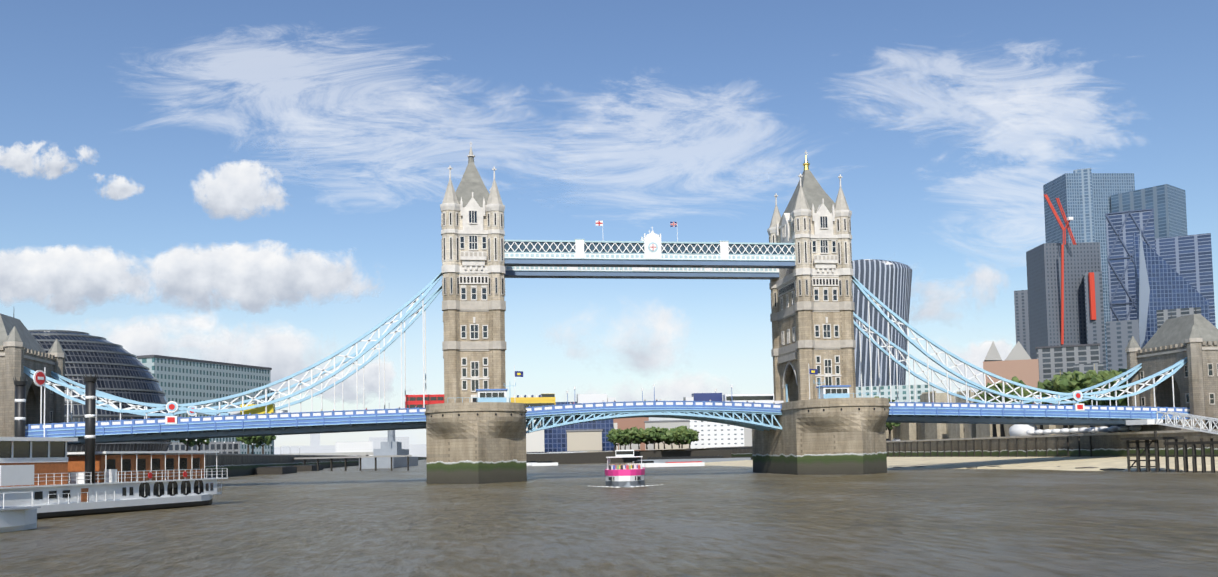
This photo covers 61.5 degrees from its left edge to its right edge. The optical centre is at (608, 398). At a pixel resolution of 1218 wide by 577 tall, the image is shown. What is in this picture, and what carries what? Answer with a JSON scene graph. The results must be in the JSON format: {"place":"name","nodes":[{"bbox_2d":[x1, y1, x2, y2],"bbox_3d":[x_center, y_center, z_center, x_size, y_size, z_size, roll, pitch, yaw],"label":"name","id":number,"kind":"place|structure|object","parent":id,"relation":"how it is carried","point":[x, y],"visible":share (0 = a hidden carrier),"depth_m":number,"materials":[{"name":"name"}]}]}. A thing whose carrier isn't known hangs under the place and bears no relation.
{"place":"outdoors","nodes":[
{"label":"outdoors","id":0,"kind":"place"},
{"bbox_2d":[0,313,66,436],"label":"abutment tower","id":1,"kind":"structure","parent":0,"point":[20,347],"depth_m":222.40,"materials":[{"name":"stone"}]},
{"bbox_2d":[0,142,93,178],"bbox_3d":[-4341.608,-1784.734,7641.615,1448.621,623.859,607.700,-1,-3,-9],"label":"cloud","id":2,"kind":"structure","parent":0,"point":[18,158],"depth_m":7665.06,"materials":[{"name":"white"}]},
{"bbox_2d":[28,330,171,451],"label":"city hall","id":3,"kind":"structure","parent":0,"point":[119,370],"depth_m":345.73,"materials":[{"name":"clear glass"}]},
{"bbox_2d":[62,158,142,199],"bbox_3d":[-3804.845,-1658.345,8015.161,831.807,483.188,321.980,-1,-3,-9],"label":"cloud","id":4,"kind":"structure","parent":0,"point":[119,187],"depth_m":8000.98,"materials":[{"name":"white"}]},
{"bbox_2d":[0,242,229,327],"bbox_3d":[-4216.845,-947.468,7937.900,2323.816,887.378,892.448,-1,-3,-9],"label":"cloud","id":5,"kind":"structure","parent":0,"point":[61,280],"depth_m":7948.27,"materials":[{"name":"white"}]},
{"bbox_2d":[34,328,277,387],"bbox_3d":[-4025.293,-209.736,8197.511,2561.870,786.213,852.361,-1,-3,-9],"label":"cloud","id":6,"kind":"structure","parent":0,"point":[170,332],"depth_m":8409.80,"materials":[{"name":"white"}]},
{"bbox_2d":[1,292,380,387],"bbox_3d":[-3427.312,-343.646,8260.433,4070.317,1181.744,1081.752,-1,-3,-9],"label":"cloud","id":7,"kind":"structure","parent":0,"point":[281,354],"depth_m":8347.51,"materials":[{"name":"white"}]},
{"bbox_2d":[50,240,376,331],"bbox_3d":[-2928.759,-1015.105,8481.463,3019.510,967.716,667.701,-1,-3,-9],"label":"cloud","id":8,"kind":"structure","parent":0,"point":[260,279],"depth_m":8452.88,"materials":[{"name":"white"}]},
{"bbox_2d":[192,161,285,242],"bbox_3d":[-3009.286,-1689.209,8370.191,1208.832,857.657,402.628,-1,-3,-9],"label":"cloud","id":9,"kind":"structure","parent":0,"point":[243,190],"depth_m":8354.58,"materials":[{"name":"white"}]},
{"bbox_2d":[67,451,426,477],"bbox_3d":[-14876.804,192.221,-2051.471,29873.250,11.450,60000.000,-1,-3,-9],"label":"embankment wall","id":10,"kind":"structure","parent":0,"point":[239,464],"depth_m":414.70,"materials":[{"name":"stone"}]},
{"bbox_2d":[174,435,276,453],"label":"bank trees","id":11,"kind":"object","parent":10,"relation":"on","point":[260,440],"visible":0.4,"depth_m":439.17,"materials":[{"name":"green plant"}]},
{"bbox_2d":[137,355,322,474],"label":"london offices","id":12,"kind":"structure","parent":10,"relation":"on","point":[184,380],"depth_m":533.81,"materials":[{"name":"glass"},{"name":"concrete"},{"name":"stone"}]},
{"bbox_2d":[94,52,550,203],"bbox_3d":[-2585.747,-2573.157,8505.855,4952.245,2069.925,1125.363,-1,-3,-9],"label":"cloud","id":13,"kind":"structure","parent":0,"point":[241,69],"depth_m":8409.23,"materials":[{"name":"white"}]},
{"bbox_2d":[271,341,410,404],"bbox_3d":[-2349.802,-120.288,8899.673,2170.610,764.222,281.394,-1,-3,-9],"label":"cloud","id":14,"kind":"structure","parent":0,"point":[371,377],"depth_m":8934.53,"materials":[{"name":"white"}]},
{"bbox_2d":[94,78,768,254],"bbox_3d":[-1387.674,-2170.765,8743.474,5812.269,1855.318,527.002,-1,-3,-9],"label":"cloud","id":15,"kind":"structure","parent":0,"point":[743,118],"depth_m":9109.96,"materials":[{"name":"white"}]},
{"bbox_2d":[0,459,1217,576],"bbox_3d":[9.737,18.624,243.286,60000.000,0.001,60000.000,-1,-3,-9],"label":"river water","id":16,"kind":"structure","parent":0,"point":[564,520],"depth_m":76.57,"materials":[{"name":"liquid"}]},
{"bbox_2d":[0,492,40,532],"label":"moored launch","id":17,"kind":"object","parent":16,"relation":"on","point":[16,518],"visible":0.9,"depth_m":87.32,"materials":[{"name":"white paint"}]},
{"bbox_2d":[0,367,227,518],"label":"paddle steamer","id":18,"kind":"object","parent":16,"relation":"in","point":[53,477],"visible":1,"depth_m":113.97,"materials":[{"name":"white paint"}]},
{"bbox_2d":[425,366,526,483],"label":"pier","id":19,"kind":"structure","parent":16,"relation":"in","point":[482,440],"depth_m":213.18,"materials":[{"name":"stone"}]},
{"bbox_2d":[25,408,425,444],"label":"side span","id":20,"kind":"object","parent":19,"relation":"on","point":[184,428],"visible":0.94,"depth_m":221.82,"materials":[{"name":"blue paint"}]},
{"bbox_2d":[24,272,442,423],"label":"suspension chains","id":21,"kind":"object","parent":20,"relation":"on","point":[172,408],"visible":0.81,"depth_m":226.35,"materials":[{"name":"blue paint"}]},
{"bbox_2d":[109,393,1074,420],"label":"vehicles","id":22,"kind":"object","parent":20,"relation":"on","point":[414,401],"visible":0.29,"depth_m":236.90,"materials":[{"name":"multicoloured paint"}]},
{"bbox_2d":[440,147,506,402],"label":"tower","id":23,"kind":"structure","parent":19,"relation":"on","point":[474,347],"depth_m":228.82,"materials":[{"name":"stone"}]},
{"bbox_2d":[504,220,795,279],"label":"level walkways","id":24,"kind":"structure","parent":23,"relation":"attached to","point":[651,255],"depth_m":238.81,"materials":[{"name":"metal"}]},
{"bbox_2d":[526,384,781,433],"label":"bascule span","id":25,"kind":"object","parent":19,"relation":"attached to","point":[730,413],"visible":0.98,"depth_m":238.05,"materials":[{"name":"blue paint"}]},
{"bbox_2d":[274,402,751,470],"bbox_3d":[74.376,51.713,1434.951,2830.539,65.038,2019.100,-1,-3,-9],"label":"distant buildings","id":26,"kind":"structure","parent":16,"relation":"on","point":[556,446],"depth_m":693.28,"materials":[{"name":"concrete"}]},
{"bbox_2d":[606,426,699,449],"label":"trees","id":27,"kind":"object","parent":26,"relation":"on","point":[681,435],"visible":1,"depth_m":624.59,"materials":[{"name":"green plant"}]},
{"bbox_2d":[592,450,663,487],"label":"tour boat","id":28,"kind":"object","parent":16,"relation":"on","point":[621,475],"visible":0.92,"depth_m":171.21,"materials":[{"name":"pink paint"}]},
{"bbox_2d":[752,364,889,474],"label":"pier","id":29,"kind":"structure","parent":16,"relation":"in","point":[834,430],"depth_m":227.13,"materials":[{"name":"stone"}]},
{"bbox_2d":[767,150,855,402],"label":"tower","id":30,"kind":"structure","parent":29,"relation":"on","point":[812,310],"depth_m":241.88,"materials":[{"name":"stone"}]},
{"bbox_2d":[886,402,1189,425],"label":"side span","id":31,"kind":"object","parent":29,"relation":"on","point":[978,413],"visible":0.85,"depth_m":249.73,"materials":[{"name":"blue paint"}]},
{"bbox_2d":[852,276,1187,410],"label":"suspension chains","id":32,"kind":"object","parent":31,"relation":"on","point":[1075,396],"visible":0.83,"depth_m":252.56,"materials":[{"name":"blue paint"}]},
{"bbox_2d":[0,0,1217,403],"label":"sky","id":33,"kind":"structure","parent":0,"point":[75,75],"materials":[{"name":"blue"}]},
{"bbox_2d":[555,308,682,370],"bbox_3d":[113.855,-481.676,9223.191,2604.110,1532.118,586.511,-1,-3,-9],"label":"cloud","id":34,"kind":"structure","parent":0,"point":[655,351],"depth_m":9219.48,"materials":[{"name":"white"}]},
{"bbox_2d":[274,367,965,446],"bbox_3d":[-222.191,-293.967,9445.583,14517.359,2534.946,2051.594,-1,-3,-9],"label":"cloud","id":35,"kind":"structure","parent":0,"point":[747,382],"depth_m":9417.90,"materials":[{"name":"white"}]},
{"bbox_2d":[548,341,736,420],"bbox_3d":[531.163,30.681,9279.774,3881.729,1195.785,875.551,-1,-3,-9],"label":"cloud","id":36,"kind":"structure","parent":0,"point":[678,389],"depth_m":9278.13,"materials":[{"name":"white"}]},
{"bbox_2d":[537,76,924,204],"bbox_3d":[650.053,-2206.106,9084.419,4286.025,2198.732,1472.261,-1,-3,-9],"label":"cloud","id":37,"kind":"structure","parent":0,"point":[708,149],"depth_m":9063.72,"materials":[{"name":"white"}]},
{"bbox_2d":[577,429,1217,459],"bbox_3d":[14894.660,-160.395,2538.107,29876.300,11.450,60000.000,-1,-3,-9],"label":"embankment wall","id":38,"kind":"structure","parent":0,"point":[1092,445],"depth_m":301.05,"materials":[{"name":"stone"}]},
{"bbox_2d":[852,259,911,386],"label":"walkie talkie","id":39,"kind":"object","parent":38,"relation":"on","point":[887,283],"visible":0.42,"depth_m":849.27,"materials":[{"name":"grey glass"}]},
{"bbox_2d":[874,368,1129,439],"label":"trees","id":40,"kind":"object","parent":38,"relation":"on","point":[1068,382],"visible":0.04,"depth_m":302.54,"materials":[{"name":"green plant"}]},
{"bbox_2d":[886,424,1140,440],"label":"wharf canopies","id":41,"kind":"object","parent":38,"relation":"on","point":[1022,430],"visible":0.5,"depth_m":299.94,"materials":[{"name":"white fabric"}]},
{"bbox_2d":[856,168,1215,401],"bbox_3d":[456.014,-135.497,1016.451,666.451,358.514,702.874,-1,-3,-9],"label":"skyscrapers","id":42,"kind":"structure","parent":38,"relation":"on","point":[1115,262],"depth_m":1071.41,"materials":[{"name":"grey glass"}]},
{"bbox_2d":[909,294,1001,391],"bbox_3d":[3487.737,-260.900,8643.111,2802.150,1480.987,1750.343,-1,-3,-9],"label":"cloud","id":43,"kind":"structure","parent":0,"point":[973,356],"depth_m":8793.33,"materials":[{"name":"white"}]},
{"bbox_2d":[705,457,1217,470],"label":"river beach","id":44,"kind":"structure","parent":0,"point":[1086,463],"depth_m":261.24,"materials":[{"name":"beige sand"}]},
{"bbox_2d":[1120,411,1217,472],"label":"jetty","id":45,"kind":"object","parent":44,"relation":"on","point":[1166,443],"depth_m":193.32,"materials":[{"name":"brown paint"}]},
{"bbox_2d":[912,266,1015,366],"bbox_3d":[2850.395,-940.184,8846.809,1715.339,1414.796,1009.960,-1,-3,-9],"label":"cloud","id":46,"kind":"structure","parent":0,"point":[987,279],"depth_m":8811.86,"materials":[{"name":"white"}]},
{"bbox_2d":[925,324,1014,390],"bbox_3d":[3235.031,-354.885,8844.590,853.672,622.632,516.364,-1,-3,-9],"label":"cloud","id":47,"kind":"structure","parent":0,"point":[999,343],"depth_m":8826.49,"materials":[{"name":"white"}]},
{"bbox_2d":[909,190,1041,317],"bbox_3d":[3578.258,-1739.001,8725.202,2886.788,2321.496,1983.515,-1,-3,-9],"label":"cloud","id":48,"kind":"structure","parent":0,"point":[1009,192],"depth_m":8936.14,"materials":[{"name":"white"}]},
{"bbox_2d":[841,44,1145,172],"bbox_3d":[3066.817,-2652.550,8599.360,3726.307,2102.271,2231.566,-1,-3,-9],"label":"cloud","id":49,"kind":"structure","parent":0,"point":[1029,82],"depth_m":8520.70,"materials":[{"name":"white"}]},
{"bbox_2d":[886,364,1107,440],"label":"tower of london walls","id":50,"kind":"structure","parent":0,"point":[914,431],"depth_m":419.47,"materials":[{"name":"beige stone"}]},
{"bbox_2d":[983,341,1038,387],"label":"gabled brick building","id":51,"kind":"structure","parent":0,"point":[1020,364],"depth_m":650.11,"materials":[{"name":"brick"}]},
{"bbox_2d":[990,93,1099,155],"bbox_3d":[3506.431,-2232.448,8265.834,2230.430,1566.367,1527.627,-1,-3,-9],"label":"cloud","id":52,"kind":"structure","parent":0,"point":[1017,131],"depth_m":8249.51,"materials":[{"name":"white"}]},
{"bbox_2d":[1113,304,1217,432],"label":"abutment tower","id":53,"kind":"structure","parent":0,"point":[1193,338],"depth_m":260.32,"materials":[{"name":"stone"}]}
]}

